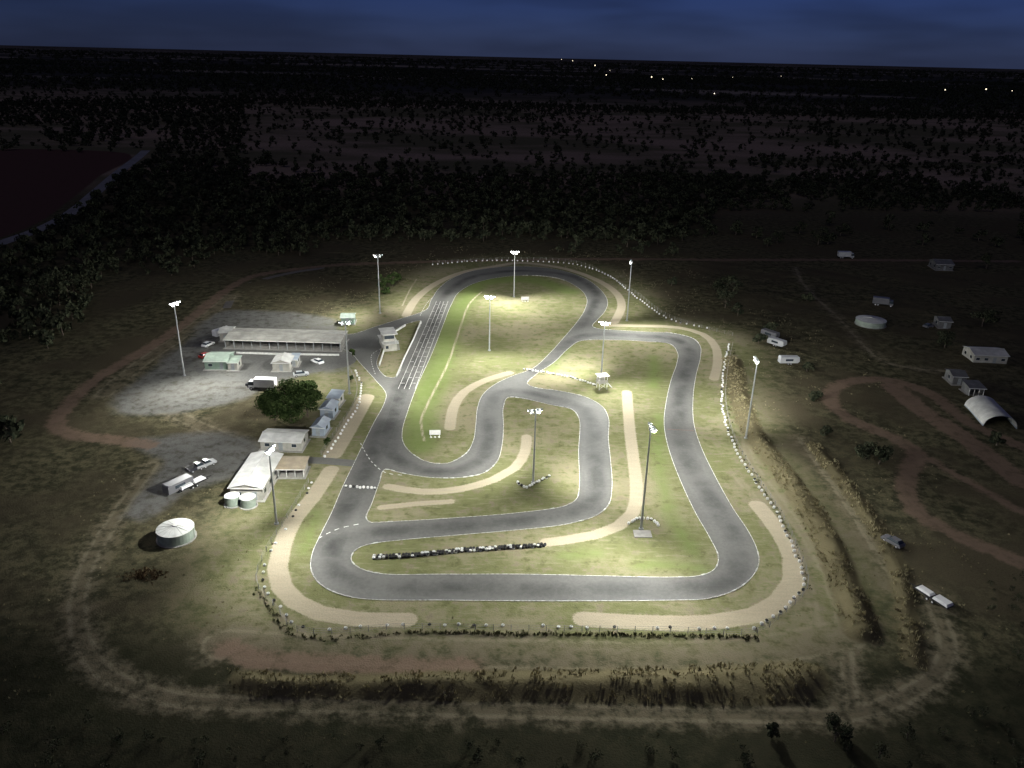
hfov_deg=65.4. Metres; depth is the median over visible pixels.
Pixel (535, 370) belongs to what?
tyre barrier
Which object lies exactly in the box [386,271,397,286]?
leafy tree
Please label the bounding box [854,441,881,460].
gum tree
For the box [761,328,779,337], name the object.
enclosed trailer
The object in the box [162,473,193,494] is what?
enclosed trailer
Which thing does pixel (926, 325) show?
parked car
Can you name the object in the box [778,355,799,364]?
enclosed trailer
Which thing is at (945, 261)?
roof
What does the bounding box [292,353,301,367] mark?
lean to hut
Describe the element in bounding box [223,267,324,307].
access road
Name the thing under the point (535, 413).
floodlight pole
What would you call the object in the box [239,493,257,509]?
water tank
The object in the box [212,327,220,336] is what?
enclosed trailer
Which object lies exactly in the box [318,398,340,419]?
storage shed
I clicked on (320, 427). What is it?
storage shed
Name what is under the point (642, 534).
concrete pad
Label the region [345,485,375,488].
tyre barrier
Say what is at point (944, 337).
gum tree
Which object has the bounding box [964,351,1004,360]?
windows
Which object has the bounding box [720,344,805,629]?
tyre row
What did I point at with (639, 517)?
tyre barrier
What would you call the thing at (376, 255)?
floodlight pole
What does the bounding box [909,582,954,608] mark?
flatbed trailer
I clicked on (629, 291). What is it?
floodlight pole
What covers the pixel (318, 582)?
kerb
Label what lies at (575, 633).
fence line weeds
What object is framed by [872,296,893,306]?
box truck
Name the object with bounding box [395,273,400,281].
leafy tree
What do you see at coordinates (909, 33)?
sky
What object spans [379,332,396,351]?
walls
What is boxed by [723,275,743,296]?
gum tree
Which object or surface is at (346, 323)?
floodlight pole
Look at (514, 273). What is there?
floodlight pole
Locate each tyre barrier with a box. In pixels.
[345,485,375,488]
[516,474,550,487]
[523,368,547,372]
[547,372,595,385]
[627,516,659,525]
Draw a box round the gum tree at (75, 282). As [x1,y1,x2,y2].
[53,268,90,291]
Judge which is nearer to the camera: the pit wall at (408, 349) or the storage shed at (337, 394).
the storage shed at (337, 394)
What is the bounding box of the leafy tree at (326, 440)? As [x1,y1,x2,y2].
[323,437,330,445]
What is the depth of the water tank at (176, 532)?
156.21 m
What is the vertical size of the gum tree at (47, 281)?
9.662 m
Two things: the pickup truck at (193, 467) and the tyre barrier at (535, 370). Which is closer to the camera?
the pickup truck at (193, 467)
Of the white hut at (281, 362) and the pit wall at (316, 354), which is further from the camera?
the pit wall at (316, 354)
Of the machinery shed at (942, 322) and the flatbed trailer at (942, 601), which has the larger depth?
the machinery shed at (942, 322)
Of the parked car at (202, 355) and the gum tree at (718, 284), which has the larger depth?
the gum tree at (718, 284)
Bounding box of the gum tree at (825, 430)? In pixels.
[820,425,832,436]
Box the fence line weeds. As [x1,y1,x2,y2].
[252,349,811,641]
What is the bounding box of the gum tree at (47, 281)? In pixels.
[21,273,55,296]
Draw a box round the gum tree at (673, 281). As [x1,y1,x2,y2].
[667,276,677,285]
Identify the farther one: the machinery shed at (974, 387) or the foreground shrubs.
the machinery shed at (974, 387)
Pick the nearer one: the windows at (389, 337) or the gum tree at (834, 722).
the gum tree at (834, 722)
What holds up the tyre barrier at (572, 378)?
on the ground at (116, 403)
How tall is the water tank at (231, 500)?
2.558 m
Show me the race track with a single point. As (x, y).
(335, 568)
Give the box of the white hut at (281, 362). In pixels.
[271,352,294,371]
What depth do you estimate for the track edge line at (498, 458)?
181.93 m
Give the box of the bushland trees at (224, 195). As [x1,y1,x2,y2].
[0,151,1023,442]
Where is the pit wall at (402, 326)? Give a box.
[379,324,405,365]
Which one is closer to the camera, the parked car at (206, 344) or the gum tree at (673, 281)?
the parked car at (206, 344)
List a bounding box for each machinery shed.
[932,316,953,328]
[942,369,968,385]
[959,379,986,395]
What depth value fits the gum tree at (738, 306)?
302.74 m
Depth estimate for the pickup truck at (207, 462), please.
184.84 m
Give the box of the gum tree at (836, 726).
[826,716,853,740]
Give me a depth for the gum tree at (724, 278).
343.50 m
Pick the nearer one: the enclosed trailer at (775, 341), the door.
the door
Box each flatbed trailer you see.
[179,475,210,490]
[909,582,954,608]
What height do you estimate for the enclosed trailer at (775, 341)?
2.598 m
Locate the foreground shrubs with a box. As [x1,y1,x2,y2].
[0,568,1023,767]
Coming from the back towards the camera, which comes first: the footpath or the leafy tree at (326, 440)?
the leafy tree at (326, 440)
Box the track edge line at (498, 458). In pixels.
[310,266,758,600]
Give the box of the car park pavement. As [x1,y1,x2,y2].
[194,346,356,380]
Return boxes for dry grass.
[229,355,928,706]
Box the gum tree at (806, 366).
[802,362,814,370]
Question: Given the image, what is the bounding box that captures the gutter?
[227,340,325,342]
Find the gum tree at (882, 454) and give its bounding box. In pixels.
[872,445,895,464]
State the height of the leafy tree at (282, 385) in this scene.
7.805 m
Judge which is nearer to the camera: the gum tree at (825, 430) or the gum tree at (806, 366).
the gum tree at (825, 430)
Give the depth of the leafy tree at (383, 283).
325.08 m
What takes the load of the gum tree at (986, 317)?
on the ground at (116, 403)
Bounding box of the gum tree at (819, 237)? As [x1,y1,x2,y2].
[814,227,830,244]
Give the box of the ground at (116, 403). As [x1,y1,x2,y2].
[0,45,1023,767]
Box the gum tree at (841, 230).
[835,223,851,235]
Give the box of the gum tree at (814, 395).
[808,390,823,401]
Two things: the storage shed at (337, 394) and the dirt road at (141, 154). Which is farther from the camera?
the dirt road at (141, 154)
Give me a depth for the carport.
182.61 m
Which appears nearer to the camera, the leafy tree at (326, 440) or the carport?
the carport
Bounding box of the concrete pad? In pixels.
[633,530,651,537]
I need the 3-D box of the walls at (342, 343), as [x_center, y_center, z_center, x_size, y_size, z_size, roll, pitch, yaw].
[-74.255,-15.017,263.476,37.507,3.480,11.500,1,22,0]
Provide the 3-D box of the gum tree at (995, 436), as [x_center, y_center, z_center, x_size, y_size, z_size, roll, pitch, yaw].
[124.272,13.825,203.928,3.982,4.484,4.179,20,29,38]
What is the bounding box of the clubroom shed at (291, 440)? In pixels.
[258,428,310,452]
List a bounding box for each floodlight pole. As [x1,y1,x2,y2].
[169,301,185,375]
[264,444,278,524]
[338,320,350,393]
[373,254,381,313]
[484,295,494,350]
[511,251,518,296]
[527,408,542,482]
[599,321,610,377]
[626,259,631,320]
[639,422,656,529]
[744,356,758,438]
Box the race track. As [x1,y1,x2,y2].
[311,266,758,600]
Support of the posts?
on the slab
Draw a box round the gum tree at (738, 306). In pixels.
[730,302,743,315]
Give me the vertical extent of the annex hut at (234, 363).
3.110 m
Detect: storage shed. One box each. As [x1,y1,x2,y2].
[310,415,332,437]
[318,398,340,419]
[326,389,345,407]
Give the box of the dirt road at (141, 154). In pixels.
[0,150,149,244]
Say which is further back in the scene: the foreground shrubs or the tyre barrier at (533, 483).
the tyre barrier at (533, 483)
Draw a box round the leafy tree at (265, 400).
[254,390,288,420]
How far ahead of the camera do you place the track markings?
255.57 m
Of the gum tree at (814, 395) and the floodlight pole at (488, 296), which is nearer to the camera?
the gum tree at (814, 395)
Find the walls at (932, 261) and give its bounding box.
[928,259,953,270]
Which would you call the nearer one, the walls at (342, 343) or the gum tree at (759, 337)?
the walls at (342, 343)
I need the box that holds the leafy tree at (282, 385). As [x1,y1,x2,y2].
[267,378,305,405]
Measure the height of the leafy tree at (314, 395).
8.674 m
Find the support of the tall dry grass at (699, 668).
on the ground at (116, 403)
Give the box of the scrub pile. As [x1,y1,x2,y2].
[116,566,167,585]
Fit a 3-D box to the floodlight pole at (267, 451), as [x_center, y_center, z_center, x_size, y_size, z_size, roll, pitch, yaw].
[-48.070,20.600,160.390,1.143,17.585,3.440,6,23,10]
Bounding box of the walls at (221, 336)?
[219,328,233,340]
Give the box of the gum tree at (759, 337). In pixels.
[752,333,768,342]
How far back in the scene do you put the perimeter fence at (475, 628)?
135.14 m
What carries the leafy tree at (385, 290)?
on the ground at (116, 403)
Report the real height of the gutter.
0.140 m
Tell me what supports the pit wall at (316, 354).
on the car park pavement
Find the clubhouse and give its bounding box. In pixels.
[227,450,282,501]
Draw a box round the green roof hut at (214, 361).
[203,352,233,370]
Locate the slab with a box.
[223,339,348,351]
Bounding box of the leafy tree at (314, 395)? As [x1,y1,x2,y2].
[283,388,322,416]
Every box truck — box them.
[248,376,276,390]
[837,251,853,258]
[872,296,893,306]
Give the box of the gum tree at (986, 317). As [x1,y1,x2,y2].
[970,309,995,326]
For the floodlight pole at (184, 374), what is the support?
on the ground at (116, 403)
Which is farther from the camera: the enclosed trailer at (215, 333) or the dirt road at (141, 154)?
the dirt road at (141, 154)
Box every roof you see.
[218,326,235,332]
[223,328,347,342]
[377,327,398,344]
[929,259,954,264]
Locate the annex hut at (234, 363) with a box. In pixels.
[226,355,243,370]
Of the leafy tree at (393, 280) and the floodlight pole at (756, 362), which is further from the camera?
the leafy tree at (393, 280)
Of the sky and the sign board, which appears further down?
the sign board
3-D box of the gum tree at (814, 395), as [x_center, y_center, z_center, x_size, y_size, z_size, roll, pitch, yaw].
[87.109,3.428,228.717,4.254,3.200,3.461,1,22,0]
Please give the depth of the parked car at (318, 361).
247.13 m
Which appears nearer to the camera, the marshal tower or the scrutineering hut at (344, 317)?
the marshal tower
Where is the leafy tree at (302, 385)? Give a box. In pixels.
[283,380,313,394]
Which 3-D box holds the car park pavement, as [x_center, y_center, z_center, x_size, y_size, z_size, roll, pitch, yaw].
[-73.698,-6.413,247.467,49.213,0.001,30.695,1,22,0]
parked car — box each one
[198,352,207,358]
[201,341,214,347]
[293,370,308,376]
[311,358,323,364]
[881,534,905,548]
[922,323,934,327]
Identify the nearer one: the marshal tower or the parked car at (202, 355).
the marshal tower
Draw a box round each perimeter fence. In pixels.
[255,344,808,634]
[322,366,356,451]
[437,257,732,335]
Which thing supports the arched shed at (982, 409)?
on the ground at (116, 403)
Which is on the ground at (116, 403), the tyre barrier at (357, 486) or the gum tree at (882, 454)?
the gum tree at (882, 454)
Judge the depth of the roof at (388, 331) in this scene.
260.66 m
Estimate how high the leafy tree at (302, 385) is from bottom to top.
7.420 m
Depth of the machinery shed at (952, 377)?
243.16 m
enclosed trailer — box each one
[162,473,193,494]
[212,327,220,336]
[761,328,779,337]
[767,336,786,347]
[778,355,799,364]
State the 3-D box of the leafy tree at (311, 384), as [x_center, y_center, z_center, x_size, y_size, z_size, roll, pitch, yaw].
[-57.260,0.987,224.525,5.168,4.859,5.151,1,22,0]
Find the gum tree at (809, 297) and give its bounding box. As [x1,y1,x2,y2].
[801,292,814,300]
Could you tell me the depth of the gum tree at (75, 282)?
310.18 m
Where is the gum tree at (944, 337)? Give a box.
[935,330,955,347]
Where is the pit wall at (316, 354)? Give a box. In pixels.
[236,352,338,355]
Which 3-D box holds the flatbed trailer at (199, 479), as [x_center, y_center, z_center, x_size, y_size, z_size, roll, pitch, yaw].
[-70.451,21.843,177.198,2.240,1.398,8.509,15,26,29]
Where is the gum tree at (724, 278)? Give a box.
[721,275,735,281]
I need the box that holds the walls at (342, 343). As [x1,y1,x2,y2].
[225,333,347,349]
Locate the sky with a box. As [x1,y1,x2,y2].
[0,0,1023,68]
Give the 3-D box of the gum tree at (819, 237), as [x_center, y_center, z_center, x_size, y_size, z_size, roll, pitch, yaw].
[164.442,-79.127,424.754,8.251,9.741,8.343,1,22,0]
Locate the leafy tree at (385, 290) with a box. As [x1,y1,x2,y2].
[380,287,390,293]
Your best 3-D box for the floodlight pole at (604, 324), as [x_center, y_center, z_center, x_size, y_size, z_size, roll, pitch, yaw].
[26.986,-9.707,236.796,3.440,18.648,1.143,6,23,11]
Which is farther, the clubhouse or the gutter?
the gutter
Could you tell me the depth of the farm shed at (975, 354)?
261.00 m
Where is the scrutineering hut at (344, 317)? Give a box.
[340,313,356,324]
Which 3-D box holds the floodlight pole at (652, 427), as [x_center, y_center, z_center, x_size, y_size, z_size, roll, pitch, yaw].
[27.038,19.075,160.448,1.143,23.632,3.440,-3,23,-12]
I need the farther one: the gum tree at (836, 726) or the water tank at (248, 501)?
the water tank at (248, 501)
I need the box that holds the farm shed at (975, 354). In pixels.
[962,346,1009,363]
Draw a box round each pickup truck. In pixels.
[185,461,206,472]
[197,458,216,469]
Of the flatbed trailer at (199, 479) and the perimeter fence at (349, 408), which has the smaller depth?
the flatbed trailer at (199, 479)
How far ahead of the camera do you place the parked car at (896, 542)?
160.68 m
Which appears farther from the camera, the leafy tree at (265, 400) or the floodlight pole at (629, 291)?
the floodlight pole at (629, 291)
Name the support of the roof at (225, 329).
on the walls at (221, 336)
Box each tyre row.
[261,481,756,629]
[323,370,361,456]
[432,260,707,328]
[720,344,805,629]
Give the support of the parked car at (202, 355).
on the ground at (116, 403)
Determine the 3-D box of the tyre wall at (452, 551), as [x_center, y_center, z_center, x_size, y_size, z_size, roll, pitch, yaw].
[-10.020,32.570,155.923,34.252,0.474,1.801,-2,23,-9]
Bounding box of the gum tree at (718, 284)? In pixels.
[712,278,725,289]
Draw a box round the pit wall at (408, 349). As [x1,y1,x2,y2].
[396,321,420,376]
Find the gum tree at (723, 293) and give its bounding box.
[716,288,735,307]
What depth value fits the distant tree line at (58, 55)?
7421.87 m
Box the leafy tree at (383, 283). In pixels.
[375,274,387,289]
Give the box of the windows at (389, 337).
[384,335,393,348]
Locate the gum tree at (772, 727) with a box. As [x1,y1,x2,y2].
[766,722,780,737]
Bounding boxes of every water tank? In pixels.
[156,518,196,547]
[224,491,239,508]
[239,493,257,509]
[854,315,886,328]
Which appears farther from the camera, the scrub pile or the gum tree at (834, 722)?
the scrub pile
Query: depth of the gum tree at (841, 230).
444.92 m
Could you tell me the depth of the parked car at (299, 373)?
237.53 m
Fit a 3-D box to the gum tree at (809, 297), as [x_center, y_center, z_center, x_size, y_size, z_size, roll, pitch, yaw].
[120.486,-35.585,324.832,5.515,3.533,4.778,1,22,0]
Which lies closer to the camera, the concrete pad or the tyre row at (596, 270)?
the concrete pad
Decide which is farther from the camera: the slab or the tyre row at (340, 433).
the slab
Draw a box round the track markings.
[319,301,693,537]
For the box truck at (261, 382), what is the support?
on the ground at (116, 403)
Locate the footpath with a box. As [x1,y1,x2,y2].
[308,457,354,465]
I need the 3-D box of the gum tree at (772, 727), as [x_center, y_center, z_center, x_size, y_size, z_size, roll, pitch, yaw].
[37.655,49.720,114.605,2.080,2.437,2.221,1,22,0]
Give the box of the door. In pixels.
[278,443,282,450]
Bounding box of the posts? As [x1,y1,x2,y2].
[224,340,340,350]
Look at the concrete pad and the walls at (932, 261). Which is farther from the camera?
the walls at (932, 261)
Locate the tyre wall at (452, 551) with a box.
[372,542,545,559]
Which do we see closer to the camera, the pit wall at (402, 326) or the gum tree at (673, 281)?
the pit wall at (402, 326)
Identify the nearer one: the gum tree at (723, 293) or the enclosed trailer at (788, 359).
the enclosed trailer at (788, 359)
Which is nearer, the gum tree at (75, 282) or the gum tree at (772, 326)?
the gum tree at (772, 326)
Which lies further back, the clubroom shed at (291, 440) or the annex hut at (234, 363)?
the annex hut at (234, 363)
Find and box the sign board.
[429,430,440,437]
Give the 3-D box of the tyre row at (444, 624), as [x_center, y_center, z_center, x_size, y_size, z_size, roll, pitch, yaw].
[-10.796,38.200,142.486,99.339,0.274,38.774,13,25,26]
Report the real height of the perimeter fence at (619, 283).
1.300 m
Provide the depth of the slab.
261.50 m
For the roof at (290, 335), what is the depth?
261.33 m
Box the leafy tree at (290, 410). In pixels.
[264,385,307,423]
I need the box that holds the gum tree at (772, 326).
[763,321,778,330]
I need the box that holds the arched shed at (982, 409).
[964,395,1016,428]
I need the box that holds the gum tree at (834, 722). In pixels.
[825,712,853,747]
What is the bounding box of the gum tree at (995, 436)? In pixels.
[989,430,1006,445]
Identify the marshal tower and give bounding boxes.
[595,373,611,388]
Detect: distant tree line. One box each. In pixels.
[0,48,1023,82]
[0,57,1023,114]
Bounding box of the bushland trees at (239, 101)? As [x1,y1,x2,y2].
[0,89,1023,179]
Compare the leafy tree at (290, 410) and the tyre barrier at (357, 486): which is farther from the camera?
the leafy tree at (290, 410)
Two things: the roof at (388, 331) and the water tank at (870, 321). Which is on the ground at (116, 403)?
the water tank at (870, 321)
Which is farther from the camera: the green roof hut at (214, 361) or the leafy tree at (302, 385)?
the green roof hut at (214, 361)
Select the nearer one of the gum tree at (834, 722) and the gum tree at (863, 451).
the gum tree at (834, 722)
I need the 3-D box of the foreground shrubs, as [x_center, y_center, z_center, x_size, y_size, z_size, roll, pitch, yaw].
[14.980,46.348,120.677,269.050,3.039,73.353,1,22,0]
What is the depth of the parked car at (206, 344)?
259.11 m
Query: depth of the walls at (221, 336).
264.07 m
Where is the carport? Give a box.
[275,456,310,478]
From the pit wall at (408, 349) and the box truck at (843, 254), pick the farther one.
the box truck at (843, 254)
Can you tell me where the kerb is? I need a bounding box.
[310,275,759,597]
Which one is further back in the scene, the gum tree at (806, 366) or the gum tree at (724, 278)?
the gum tree at (724, 278)

